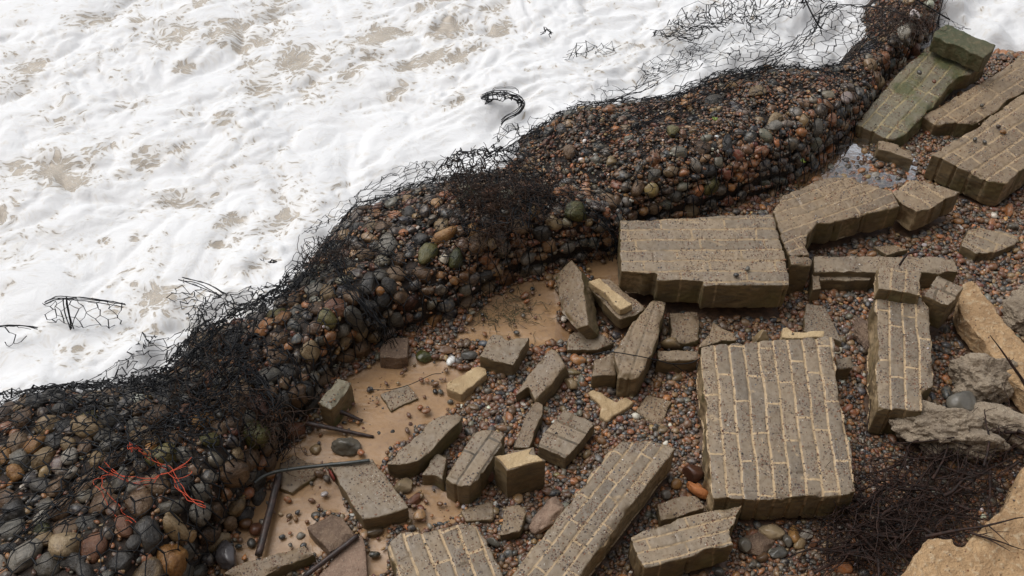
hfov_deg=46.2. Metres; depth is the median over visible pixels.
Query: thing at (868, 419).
branch
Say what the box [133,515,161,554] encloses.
cobble
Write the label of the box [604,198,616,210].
cobble
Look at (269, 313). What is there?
cobble
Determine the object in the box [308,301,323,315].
cobble
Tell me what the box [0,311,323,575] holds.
wire basket
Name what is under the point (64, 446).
cobble
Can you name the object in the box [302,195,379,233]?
wire netting
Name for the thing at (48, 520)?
cobble
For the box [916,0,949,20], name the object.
wire rod
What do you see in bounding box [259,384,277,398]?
cobble
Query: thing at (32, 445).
cobble
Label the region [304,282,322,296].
cobble
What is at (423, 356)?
flint
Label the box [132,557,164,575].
cobble
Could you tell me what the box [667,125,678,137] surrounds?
cobble
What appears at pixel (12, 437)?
cobble
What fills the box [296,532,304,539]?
pebble
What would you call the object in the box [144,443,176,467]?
cobble
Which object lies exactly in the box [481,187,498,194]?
cobble
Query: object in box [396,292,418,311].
cobble
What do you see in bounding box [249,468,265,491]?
cobble
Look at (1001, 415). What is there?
concrete lump
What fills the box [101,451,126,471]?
cobble
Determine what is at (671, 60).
wire netting
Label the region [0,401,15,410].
cobble
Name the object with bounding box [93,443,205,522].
orange twine
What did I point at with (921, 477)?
branch
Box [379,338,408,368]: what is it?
brick block
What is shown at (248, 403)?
weed tangle
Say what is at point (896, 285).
cap block
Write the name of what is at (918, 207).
brick block
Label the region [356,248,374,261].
cobble
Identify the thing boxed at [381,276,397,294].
cobble
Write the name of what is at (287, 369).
cobble
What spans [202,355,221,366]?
cobble
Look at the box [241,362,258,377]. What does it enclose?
cobble
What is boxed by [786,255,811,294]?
brick block
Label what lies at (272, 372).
cobble
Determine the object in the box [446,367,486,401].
brick strip
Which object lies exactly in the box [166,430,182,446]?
cobble
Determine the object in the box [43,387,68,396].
cobble
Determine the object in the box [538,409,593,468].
brick block
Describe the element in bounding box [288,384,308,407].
cobble
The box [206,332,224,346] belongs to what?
cobble
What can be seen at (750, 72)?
wire basket
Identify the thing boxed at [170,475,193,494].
cobble
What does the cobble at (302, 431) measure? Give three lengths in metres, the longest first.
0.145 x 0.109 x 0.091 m
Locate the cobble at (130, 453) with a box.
[125,448,143,463]
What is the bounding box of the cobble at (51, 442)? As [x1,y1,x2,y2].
[44,433,64,449]
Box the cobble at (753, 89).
[749,84,766,96]
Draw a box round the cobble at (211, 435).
[199,432,218,447]
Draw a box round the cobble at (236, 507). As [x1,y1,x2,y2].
[228,496,245,516]
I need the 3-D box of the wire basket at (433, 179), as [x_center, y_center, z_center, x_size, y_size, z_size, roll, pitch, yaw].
[0.156,-0.540,6.853,2.442,0.640,1.292,-25,54,-19]
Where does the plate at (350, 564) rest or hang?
on the ground
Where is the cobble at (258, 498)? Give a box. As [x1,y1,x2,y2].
[251,487,266,505]
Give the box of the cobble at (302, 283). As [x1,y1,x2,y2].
[290,271,314,288]
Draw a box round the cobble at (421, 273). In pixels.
[411,266,430,283]
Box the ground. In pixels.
[208,56,1023,575]
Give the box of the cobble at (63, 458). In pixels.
[60,447,78,464]
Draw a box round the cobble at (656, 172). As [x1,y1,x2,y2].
[648,169,662,182]
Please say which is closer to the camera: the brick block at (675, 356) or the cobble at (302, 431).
the cobble at (302, 431)
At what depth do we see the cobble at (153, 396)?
5.82 m
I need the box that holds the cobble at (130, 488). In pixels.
[126,480,142,492]
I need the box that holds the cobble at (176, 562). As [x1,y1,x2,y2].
[156,543,188,575]
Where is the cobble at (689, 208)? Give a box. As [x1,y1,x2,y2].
[683,204,699,217]
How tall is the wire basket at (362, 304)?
0.444 m
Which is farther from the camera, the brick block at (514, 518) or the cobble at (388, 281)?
the cobble at (388, 281)
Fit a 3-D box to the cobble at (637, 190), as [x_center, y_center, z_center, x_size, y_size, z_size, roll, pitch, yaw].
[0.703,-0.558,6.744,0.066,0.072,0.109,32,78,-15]
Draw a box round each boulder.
[682,464,703,482]
[946,391,976,410]
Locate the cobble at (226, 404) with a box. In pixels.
[220,398,248,416]
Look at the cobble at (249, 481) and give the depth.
5.65 m
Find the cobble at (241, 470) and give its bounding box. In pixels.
[220,458,250,487]
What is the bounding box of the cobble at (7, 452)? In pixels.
[0,446,11,464]
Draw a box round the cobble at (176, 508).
[156,500,184,514]
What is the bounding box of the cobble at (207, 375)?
[204,369,215,385]
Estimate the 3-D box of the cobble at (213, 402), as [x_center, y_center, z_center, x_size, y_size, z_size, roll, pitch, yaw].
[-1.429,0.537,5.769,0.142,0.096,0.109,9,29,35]
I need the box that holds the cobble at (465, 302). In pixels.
[459,295,475,308]
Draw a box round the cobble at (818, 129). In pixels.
[810,118,822,137]
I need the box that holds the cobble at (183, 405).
[175,401,203,421]
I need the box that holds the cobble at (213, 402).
[202,389,226,408]
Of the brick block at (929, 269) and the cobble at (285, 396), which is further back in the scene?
the brick block at (929, 269)
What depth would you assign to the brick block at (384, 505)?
5.62 m
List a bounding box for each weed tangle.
[115,227,386,476]
[421,142,616,277]
[842,0,952,58]
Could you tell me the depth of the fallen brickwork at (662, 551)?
5.39 m
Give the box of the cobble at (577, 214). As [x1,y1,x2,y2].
[564,201,586,221]
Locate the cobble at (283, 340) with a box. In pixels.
[270,332,289,347]
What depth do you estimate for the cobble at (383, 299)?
6.16 m
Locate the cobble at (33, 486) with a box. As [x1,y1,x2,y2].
[29,477,51,494]
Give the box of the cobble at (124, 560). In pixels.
[107,552,134,573]
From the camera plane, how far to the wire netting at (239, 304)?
6.18 m
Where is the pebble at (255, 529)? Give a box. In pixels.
[249,522,261,535]
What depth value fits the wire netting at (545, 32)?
7.97 m
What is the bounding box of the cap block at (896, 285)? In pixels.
[873,265,920,303]
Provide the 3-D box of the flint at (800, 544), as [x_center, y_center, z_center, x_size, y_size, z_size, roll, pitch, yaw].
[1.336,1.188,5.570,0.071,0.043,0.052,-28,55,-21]
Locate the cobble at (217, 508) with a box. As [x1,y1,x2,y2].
[209,501,224,521]
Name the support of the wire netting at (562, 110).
on the wire basket at (750, 72)
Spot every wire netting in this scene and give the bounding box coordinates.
[0,324,37,346]
[0,377,105,445]
[42,296,125,329]
[99,329,184,381]
[127,338,271,437]
[166,277,222,310]
[185,237,334,355]
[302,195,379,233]
[353,161,454,197]
[435,144,554,237]
[480,87,524,125]
[491,122,519,148]
[495,81,625,141]
[540,28,551,37]
[564,40,620,59]
[623,23,781,90]
[638,45,707,77]
[650,0,823,44]
[780,6,886,84]
[933,17,966,30]
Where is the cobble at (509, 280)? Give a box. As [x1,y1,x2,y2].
[495,269,514,285]
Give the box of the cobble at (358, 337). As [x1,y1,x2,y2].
[354,327,367,341]
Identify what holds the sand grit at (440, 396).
on the ground
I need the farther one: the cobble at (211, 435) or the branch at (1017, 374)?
the branch at (1017, 374)
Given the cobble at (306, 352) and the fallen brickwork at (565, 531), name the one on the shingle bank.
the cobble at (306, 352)
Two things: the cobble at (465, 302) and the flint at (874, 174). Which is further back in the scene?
the flint at (874, 174)
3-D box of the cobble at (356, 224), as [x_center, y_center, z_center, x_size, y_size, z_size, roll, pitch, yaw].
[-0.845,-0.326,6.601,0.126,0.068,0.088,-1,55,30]
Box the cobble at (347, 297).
[343,290,360,305]
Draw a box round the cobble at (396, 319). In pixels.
[386,312,403,327]
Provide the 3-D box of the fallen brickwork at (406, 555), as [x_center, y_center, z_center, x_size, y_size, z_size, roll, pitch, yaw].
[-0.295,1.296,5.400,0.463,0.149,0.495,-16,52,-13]
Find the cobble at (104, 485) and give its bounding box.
[92,482,114,495]
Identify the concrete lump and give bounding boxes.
[853,317,868,352]
[889,400,1011,462]
[946,353,1017,403]
[970,401,1023,449]
[1002,284,1023,335]
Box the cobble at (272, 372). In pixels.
[251,367,282,385]
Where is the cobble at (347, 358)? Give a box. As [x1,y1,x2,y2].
[336,348,354,362]
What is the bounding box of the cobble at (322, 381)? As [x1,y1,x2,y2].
[318,368,333,386]
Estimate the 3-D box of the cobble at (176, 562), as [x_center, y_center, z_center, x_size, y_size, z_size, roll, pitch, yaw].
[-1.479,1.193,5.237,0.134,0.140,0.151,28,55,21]
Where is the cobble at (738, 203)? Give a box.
[736,200,747,207]
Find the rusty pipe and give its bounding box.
[255,472,282,556]
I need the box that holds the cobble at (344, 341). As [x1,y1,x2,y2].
[337,336,352,350]
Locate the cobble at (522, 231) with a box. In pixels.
[511,217,528,234]
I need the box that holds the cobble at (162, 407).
[144,404,175,424]
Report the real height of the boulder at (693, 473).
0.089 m
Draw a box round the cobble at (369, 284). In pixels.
[359,272,374,295]
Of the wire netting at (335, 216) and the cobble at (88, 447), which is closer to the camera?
the cobble at (88, 447)
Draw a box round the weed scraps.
[473,283,559,343]
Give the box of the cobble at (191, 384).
[177,379,203,396]
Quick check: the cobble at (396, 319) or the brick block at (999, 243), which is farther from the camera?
the brick block at (999, 243)
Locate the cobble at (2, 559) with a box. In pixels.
[0,554,6,569]
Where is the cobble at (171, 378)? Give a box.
[157,373,182,383]
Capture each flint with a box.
[215,540,236,569]
[309,444,320,454]
[331,437,360,456]
[367,527,383,536]
[394,478,412,493]
[406,492,421,504]
[416,350,431,362]
[436,344,454,354]
[461,351,477,358]
[486,537,499,547]
[488,471,493,482]
[564,377,577,389]
[661,337,680,348]
[661,490,670,499]
[671,478,681,489]
[713,567,724,575]
[738,537,751,552]
[756,552,768,562]
[759,524,784,539]
[768,546,787,558]
[783,534,792,546]
[788,525,799,542]
[793,538,805,549]
[799,529,812,539]
[809,540,816,546]
[871,171,879,177]
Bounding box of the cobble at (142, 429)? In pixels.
[129,427,160,448]
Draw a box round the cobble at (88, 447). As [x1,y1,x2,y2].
[77,437,92,456]
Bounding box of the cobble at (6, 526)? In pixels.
[0,518,25,544]
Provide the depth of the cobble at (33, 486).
5.43 m
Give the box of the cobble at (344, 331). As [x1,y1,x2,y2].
[336,323,349,337]
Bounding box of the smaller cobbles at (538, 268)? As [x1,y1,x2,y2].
[0,0,942,575]
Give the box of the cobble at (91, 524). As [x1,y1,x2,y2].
[75,516,99,533]
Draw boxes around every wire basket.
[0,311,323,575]
[137,233,438,392]
[321,80,659,321]
[503,0,865,220]
[813,0,943,105]
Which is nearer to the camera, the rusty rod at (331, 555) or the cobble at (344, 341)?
the rusty rod at (331, 555)
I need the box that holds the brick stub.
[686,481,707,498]
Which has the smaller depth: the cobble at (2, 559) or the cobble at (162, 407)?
the cobble at (2, 559)
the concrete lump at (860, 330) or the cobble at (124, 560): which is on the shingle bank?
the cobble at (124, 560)
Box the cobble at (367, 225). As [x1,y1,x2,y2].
[362,221,377,232]
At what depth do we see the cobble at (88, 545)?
5.10 m
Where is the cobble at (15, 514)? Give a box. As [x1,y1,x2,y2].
[1,498,26,520]
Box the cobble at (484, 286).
[479,280,494,294]
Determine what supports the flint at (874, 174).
on the ground
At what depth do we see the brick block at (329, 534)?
5.54 m
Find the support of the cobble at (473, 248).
on the shingle bank
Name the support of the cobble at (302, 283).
on the shingle bank
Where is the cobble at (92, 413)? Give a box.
[81,410,97,418]
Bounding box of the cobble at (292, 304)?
[287,293,301,307]
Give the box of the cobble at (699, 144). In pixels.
[694,140,710,156]
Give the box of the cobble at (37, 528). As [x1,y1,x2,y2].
[33,521,51,535]
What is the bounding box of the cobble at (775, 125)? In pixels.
[765,120,782,130]
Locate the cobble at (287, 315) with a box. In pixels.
[274,311,291,324]
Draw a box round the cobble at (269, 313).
[267,308,285,318]
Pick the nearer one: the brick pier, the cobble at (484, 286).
the brick pier
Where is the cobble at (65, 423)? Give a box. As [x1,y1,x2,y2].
[55,419,72,432]
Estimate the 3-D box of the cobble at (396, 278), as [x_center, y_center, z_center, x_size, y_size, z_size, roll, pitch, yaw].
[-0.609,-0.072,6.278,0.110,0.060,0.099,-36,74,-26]
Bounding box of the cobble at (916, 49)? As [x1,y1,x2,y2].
[910,43,919,55]
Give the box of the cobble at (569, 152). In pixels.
[563,144,576,159]
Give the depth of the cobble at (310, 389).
5.97 m
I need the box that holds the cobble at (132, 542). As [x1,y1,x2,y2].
[125,534,139,551]
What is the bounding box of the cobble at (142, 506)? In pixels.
[125,488,152,518]
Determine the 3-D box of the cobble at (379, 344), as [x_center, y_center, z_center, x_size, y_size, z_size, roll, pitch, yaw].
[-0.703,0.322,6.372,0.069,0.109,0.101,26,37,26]
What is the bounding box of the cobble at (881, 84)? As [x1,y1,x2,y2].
[877,75,884,89]
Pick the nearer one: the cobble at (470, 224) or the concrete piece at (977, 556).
the concrete piece at (977, 556)
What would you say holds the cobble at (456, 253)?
on the shingle bank
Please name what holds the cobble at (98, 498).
on the shingle bank
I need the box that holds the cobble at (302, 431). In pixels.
[279,422,305,438]
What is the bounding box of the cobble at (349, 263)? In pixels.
[344,259,358,268]
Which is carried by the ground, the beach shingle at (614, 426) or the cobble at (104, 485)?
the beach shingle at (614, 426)
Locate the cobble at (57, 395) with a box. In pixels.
[46,393,63,403]
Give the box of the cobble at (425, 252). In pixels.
[418,243,438,265]
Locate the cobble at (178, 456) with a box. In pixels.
[175,446,192,463]
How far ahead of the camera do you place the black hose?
5.70 m
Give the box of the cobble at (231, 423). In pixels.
[225,415,244,432]
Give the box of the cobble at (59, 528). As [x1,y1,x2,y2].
[52,518,77,533]
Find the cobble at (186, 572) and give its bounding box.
[182,562,194,575]
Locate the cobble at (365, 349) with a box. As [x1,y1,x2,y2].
[352,339,370,356]
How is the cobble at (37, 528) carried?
on the shingle bank
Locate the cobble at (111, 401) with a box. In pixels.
[98,396,119,407]
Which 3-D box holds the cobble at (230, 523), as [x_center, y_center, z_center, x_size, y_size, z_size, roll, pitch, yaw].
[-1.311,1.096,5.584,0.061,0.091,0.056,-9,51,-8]
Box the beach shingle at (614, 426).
[206,50,1023,575]
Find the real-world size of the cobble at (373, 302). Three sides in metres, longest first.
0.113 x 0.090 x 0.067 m
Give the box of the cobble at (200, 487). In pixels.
[190,483,211,501]
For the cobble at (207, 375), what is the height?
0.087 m
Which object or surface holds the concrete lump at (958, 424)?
on the ground
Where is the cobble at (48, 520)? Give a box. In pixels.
[32,510,50,524]
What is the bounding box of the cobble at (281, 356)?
[266,348,288,367]
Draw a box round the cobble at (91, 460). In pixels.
[89,450,105,469]
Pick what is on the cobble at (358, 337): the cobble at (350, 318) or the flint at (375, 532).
the cobble at (350, 318)
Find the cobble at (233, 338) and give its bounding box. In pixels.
[224,335,241,349]
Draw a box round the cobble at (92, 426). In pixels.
[70,415,104,438]
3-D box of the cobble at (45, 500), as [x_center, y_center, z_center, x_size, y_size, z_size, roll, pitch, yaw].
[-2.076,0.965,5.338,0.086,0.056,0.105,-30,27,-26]
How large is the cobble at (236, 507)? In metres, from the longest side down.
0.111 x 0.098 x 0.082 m
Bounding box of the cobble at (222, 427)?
[211,421,226,436]
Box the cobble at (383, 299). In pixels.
[374,293,390,308]
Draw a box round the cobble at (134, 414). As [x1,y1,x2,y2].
[129,400,155,416]
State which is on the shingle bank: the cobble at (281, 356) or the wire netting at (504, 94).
the cobble at (281, 356)
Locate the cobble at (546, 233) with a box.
[532,225,551,241]
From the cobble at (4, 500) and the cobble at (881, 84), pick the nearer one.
the cobble at (4, 500)
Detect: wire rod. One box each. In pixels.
[805,0,822,28]
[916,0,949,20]
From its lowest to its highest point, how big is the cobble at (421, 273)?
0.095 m
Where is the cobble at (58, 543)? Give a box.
[48,532,83,560]
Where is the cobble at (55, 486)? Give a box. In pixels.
[46,477,66,497]
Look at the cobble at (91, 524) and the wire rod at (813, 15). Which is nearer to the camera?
the cobble at (91, 524)
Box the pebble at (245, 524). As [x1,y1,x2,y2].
[238,518,252,529]
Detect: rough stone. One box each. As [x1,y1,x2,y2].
[529,496,564,533]
[744,529,774,555]
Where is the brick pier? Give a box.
[866,298,933,434]
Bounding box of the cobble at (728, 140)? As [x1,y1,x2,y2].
[722,134,732,151]
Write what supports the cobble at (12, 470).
on the shingle bank
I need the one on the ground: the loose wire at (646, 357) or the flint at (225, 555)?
the flint at (225, 555)
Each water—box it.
[0,0,1023,405]
[829,138,916,181]
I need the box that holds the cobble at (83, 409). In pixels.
[79,404,96,413]
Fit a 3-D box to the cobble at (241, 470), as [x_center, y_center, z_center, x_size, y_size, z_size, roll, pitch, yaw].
[-1.280,0.850,5.541,0.109,0.140,0.177,17,22,33]
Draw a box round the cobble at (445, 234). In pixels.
[431,226,456,244]
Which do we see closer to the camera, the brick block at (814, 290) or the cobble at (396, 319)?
the cobble at (396, 319)
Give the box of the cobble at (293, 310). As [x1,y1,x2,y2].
[290,304,302,318]
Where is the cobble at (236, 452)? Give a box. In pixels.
[231,447,243,458]
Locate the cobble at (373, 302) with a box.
[358,298,378,313]
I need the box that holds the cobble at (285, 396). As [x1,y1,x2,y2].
[274,390,289,410]
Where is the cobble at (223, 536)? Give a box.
[209,532,230,552]
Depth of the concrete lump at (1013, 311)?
6.40 m
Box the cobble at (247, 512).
[236,506,253,523]
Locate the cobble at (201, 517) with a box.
[189,501,211,525]
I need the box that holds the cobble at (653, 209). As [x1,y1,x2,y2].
[646,201,662,214]
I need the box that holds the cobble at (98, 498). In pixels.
[88,493,119,515]
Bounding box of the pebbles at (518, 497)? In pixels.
[266,49,1020,575]
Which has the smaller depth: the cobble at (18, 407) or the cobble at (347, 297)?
the cobble at (18, 407)
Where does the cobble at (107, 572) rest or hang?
on the shingle bank
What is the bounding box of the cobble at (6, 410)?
[0,407,13,422]
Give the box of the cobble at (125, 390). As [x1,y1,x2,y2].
[118,382,144,394]
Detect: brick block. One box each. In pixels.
[225,546,316,575]
[307,514,354,554]
[319,379,354,425]
[328,459,408,529]
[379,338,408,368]
[387,414,462,477]
[422,454,447,490]
[446,430,504,503]
[480,335,528,375]
[494,447,544,497]
[500,505,525,540]
[514,402,542,449]
[516,349,568,405]
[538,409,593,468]
[555,261,599,339]
[567,332,613,354]
[589,278,643,328]
[591,353,615,388]
[614,301,665,396]
[655,350,697,373]
[656,496,703,526]
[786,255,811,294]
[808,275,820,302]
[809,255,957,289]
[819,277,870,291]
[835,357,851,380]
[874,141,913,171]
[893,180,959,230]
[922,276,962,328]
[959,228,1017,260]
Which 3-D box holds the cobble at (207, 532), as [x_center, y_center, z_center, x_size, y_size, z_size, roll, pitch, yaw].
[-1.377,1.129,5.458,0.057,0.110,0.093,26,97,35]
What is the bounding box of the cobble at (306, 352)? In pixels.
[300,340,319,362]
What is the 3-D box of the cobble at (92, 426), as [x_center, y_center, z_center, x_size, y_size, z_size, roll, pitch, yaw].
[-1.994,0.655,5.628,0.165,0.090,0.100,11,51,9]
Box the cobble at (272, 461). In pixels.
[264,452,276,471]
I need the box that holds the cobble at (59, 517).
[48,497,74,521]
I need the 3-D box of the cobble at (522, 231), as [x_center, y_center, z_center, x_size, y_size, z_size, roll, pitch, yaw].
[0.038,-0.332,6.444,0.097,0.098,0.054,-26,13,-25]
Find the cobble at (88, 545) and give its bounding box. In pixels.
[80,532,107,563]
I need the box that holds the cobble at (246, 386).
[227,378,254,399]
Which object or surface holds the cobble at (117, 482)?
on the shingle bank
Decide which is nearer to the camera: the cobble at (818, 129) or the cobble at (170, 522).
the cobble at (170, 522)
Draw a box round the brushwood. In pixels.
[764,380,1023,575]
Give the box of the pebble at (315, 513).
[311,511,319,519]
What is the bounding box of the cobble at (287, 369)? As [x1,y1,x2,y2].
[279,363,295,379]
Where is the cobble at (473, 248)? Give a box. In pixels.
[467,232,487,255]
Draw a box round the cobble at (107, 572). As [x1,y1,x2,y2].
[98,569,113,575]
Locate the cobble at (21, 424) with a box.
[11,406,33,429]
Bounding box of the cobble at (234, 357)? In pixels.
[226,350,244,366]
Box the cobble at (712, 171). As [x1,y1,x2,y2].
[701,164,715,177]
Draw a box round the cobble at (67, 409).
[51,402,74,415]
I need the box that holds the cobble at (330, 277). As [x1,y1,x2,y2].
[324,272,340,282]
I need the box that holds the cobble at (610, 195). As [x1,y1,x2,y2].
[600,193,614,199]
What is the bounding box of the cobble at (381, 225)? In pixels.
[375,221,392,234]
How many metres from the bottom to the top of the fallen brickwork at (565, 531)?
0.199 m
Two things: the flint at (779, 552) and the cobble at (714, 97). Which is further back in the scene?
the cobble at (714, 97)
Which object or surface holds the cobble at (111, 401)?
on the shingle bank
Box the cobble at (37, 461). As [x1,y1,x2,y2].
[31,446,55,471]
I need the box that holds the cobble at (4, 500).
[0,488,20,511]
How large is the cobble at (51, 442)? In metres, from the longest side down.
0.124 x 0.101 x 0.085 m
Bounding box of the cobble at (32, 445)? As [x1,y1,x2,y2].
[23,435,45,453]
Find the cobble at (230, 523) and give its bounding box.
[223,516,237,530]
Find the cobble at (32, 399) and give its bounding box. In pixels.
[25,393,47,410]
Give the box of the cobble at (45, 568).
[33,552,61,575]
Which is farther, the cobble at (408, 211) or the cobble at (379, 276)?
the cobble at (408, 211)
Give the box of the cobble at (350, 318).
[343,305,365,332]
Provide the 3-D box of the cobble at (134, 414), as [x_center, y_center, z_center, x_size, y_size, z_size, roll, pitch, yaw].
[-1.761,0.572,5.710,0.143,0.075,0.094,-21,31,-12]
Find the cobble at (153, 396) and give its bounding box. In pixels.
[150,383,176,400]
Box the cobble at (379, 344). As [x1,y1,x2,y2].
[373,340,383,348]
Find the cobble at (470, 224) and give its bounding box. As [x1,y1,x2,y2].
[467,223,478,235]
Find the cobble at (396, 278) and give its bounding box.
[386,266,407,281]
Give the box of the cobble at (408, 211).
[401,206,415,216]
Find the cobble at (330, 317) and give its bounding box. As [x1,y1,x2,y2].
[317,308,336,329]
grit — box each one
[240,146,852,560]
[253,33,1023,575]
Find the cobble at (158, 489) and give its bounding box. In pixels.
[142,474,170,496]
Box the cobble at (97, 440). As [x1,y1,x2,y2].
[93,427,115,442]
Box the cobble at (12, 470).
[6,464,24,481]
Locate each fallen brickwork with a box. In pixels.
[387,524,502,575]
[512,441,674,575]
[617,214,788,308]
[628,505,741,575]
[696,336,854,520]
[772,177,899,268]
[854,24,995,146]
[920,54,1023,137]
[924,95,1023,205]
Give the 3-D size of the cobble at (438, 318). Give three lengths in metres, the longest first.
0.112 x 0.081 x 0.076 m
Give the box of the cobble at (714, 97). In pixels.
[704,94,722,106]
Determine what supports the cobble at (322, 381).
on the shingle bank
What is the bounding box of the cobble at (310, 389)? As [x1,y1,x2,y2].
[298,379,313,404]
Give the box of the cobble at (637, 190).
[630,180,644,196]
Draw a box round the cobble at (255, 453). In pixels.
[244,447,259,471]
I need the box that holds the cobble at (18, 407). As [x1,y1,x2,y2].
[12,400,24,410]
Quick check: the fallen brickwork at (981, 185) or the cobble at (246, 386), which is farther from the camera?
the fallen brickwork at (981, 185)
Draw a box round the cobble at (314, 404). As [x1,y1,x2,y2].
[305,394,320,412]
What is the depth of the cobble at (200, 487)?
5.38 m
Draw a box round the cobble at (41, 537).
[35,531,52,547]
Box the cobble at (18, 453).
[9,448,30,471]
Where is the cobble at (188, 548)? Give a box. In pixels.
[182,542,194,560]
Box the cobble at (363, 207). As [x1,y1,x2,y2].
[353,205,370,213]
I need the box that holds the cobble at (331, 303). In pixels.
[324,298,348,317]
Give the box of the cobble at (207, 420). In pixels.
[191,412,216,429]
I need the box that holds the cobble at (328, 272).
[320,264,339,278]
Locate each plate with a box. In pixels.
[280,455,324,495]
[320,535,367,575]
[380,385,417,412]
[461,501,493,522]
[635,395,671,425]
[668,312,699,350]
[698,323,735,353]
[802,303,841,346]
[874,245,907,256]
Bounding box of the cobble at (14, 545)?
[0,542,17,553]
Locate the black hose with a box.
[253,459,369,483]
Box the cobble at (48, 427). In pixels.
[33,415,61,434]
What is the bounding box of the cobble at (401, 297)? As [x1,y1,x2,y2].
[392,290,407,304]
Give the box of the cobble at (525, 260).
[520,251,536,264]
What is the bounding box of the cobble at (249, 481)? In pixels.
[241,468,256,487]
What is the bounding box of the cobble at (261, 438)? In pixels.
[243,421,270,448]
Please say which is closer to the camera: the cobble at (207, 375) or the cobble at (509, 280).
the cobble at (207, 375)
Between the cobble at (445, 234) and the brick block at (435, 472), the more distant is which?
the cobble at (445, 234)
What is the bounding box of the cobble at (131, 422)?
[125,416,142,433]
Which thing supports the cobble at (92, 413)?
on the shingle bank
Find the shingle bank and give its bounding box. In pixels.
[0,0,924,575]
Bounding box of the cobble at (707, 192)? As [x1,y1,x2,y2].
[704,177,718,195]
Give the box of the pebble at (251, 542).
[247,538,255,547]
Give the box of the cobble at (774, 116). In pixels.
[767,112,781,124]
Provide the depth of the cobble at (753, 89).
7.12 m
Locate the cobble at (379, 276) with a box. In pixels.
[374,268,387,281]
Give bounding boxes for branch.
[813,527,885,573]
[826,514,829,560]
[854,437,954,446]
[866,400,870,433]
[874,444,963,473]
[898,450,945,503]
[925,517,1023,543]
[949,456,1014,497]
[969,521,1023,550]
[990,335,1023,382]
[1009,358,1023,390]
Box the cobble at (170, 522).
[163,512,188,544]
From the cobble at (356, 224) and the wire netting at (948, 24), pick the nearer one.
the cobble at (356, 224)
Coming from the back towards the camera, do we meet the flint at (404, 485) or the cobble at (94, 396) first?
the cobble at (94, 396)
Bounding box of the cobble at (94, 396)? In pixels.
[85,393,103,404]
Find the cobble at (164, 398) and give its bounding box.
[157,393,176,405]
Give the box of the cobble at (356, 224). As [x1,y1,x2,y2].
[349,222,364,233]
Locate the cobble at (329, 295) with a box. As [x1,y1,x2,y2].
[320,284,336,300]
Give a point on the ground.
(376, 420)
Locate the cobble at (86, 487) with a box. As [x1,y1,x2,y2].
[74,473,99,495]
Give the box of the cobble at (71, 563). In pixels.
[60,552,84,572]
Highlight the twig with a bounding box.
[899,251,918,265]
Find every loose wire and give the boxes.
[372,373,440,389]
[592,351,699,363]
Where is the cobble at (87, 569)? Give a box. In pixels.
[75,562,94,575]
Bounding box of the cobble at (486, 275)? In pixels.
[478,270,492,282]
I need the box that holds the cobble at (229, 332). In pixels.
[224,327,235,336]
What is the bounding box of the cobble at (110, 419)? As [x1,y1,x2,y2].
[99,407,119,427]
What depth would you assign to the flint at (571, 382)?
6.11 m
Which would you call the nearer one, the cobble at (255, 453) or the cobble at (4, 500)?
the cobble at (4, 500)
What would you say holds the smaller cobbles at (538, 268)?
on the shingle bank
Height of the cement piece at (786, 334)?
0.203 m
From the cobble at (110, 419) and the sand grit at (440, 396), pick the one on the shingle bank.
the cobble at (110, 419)
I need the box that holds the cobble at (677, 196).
[666,190,681,201]
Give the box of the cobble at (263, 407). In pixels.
[247,393,270,416]
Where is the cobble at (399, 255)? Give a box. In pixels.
[391,252,405,266]
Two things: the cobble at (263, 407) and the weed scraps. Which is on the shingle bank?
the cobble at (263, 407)
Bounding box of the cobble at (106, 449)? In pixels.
[99,433,123,452]
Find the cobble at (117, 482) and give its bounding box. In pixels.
[110,470,131,492]
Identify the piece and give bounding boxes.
[588,390,632,422]
[752,330,768,342]
[779,327,823,339]
[901,468,1023,575]
[953,281,1023,413]
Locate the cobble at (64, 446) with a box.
[60,437,75,450]
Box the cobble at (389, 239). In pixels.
[378,233,397,256]
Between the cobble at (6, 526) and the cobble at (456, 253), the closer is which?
the cobble at (6, 526)
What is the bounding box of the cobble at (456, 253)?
[448,247,462,268]
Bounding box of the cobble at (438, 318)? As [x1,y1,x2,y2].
[427,314,441,327]
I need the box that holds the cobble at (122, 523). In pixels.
[114,515,132,538]
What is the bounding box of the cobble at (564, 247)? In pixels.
[559,240,575,253]
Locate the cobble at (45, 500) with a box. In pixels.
[36,497,53,510]
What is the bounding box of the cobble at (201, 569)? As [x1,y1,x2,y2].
[193,563,207,575]
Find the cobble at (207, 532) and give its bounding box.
[199,526,221,544]
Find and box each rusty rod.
[303,534,358,575]
[305,421,373,437]
[340,410,362,421]
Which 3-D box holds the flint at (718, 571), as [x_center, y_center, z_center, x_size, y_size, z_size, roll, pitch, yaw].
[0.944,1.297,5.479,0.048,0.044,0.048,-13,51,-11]
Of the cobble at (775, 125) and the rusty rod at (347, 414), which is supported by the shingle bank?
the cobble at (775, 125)
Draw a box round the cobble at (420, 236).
[411,233,428,245]
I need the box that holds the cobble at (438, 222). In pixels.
[434,218,448,230]
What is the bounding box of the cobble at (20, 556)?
[7,538,42,572]
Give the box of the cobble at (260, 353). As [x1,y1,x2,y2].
[247,349,263,363]
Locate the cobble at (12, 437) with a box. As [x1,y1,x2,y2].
[7,431,27,451]
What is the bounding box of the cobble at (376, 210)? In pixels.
[370,209,382,219]
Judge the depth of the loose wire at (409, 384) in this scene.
6.13 m
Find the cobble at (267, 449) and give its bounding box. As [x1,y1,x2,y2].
[259,437,277,456]

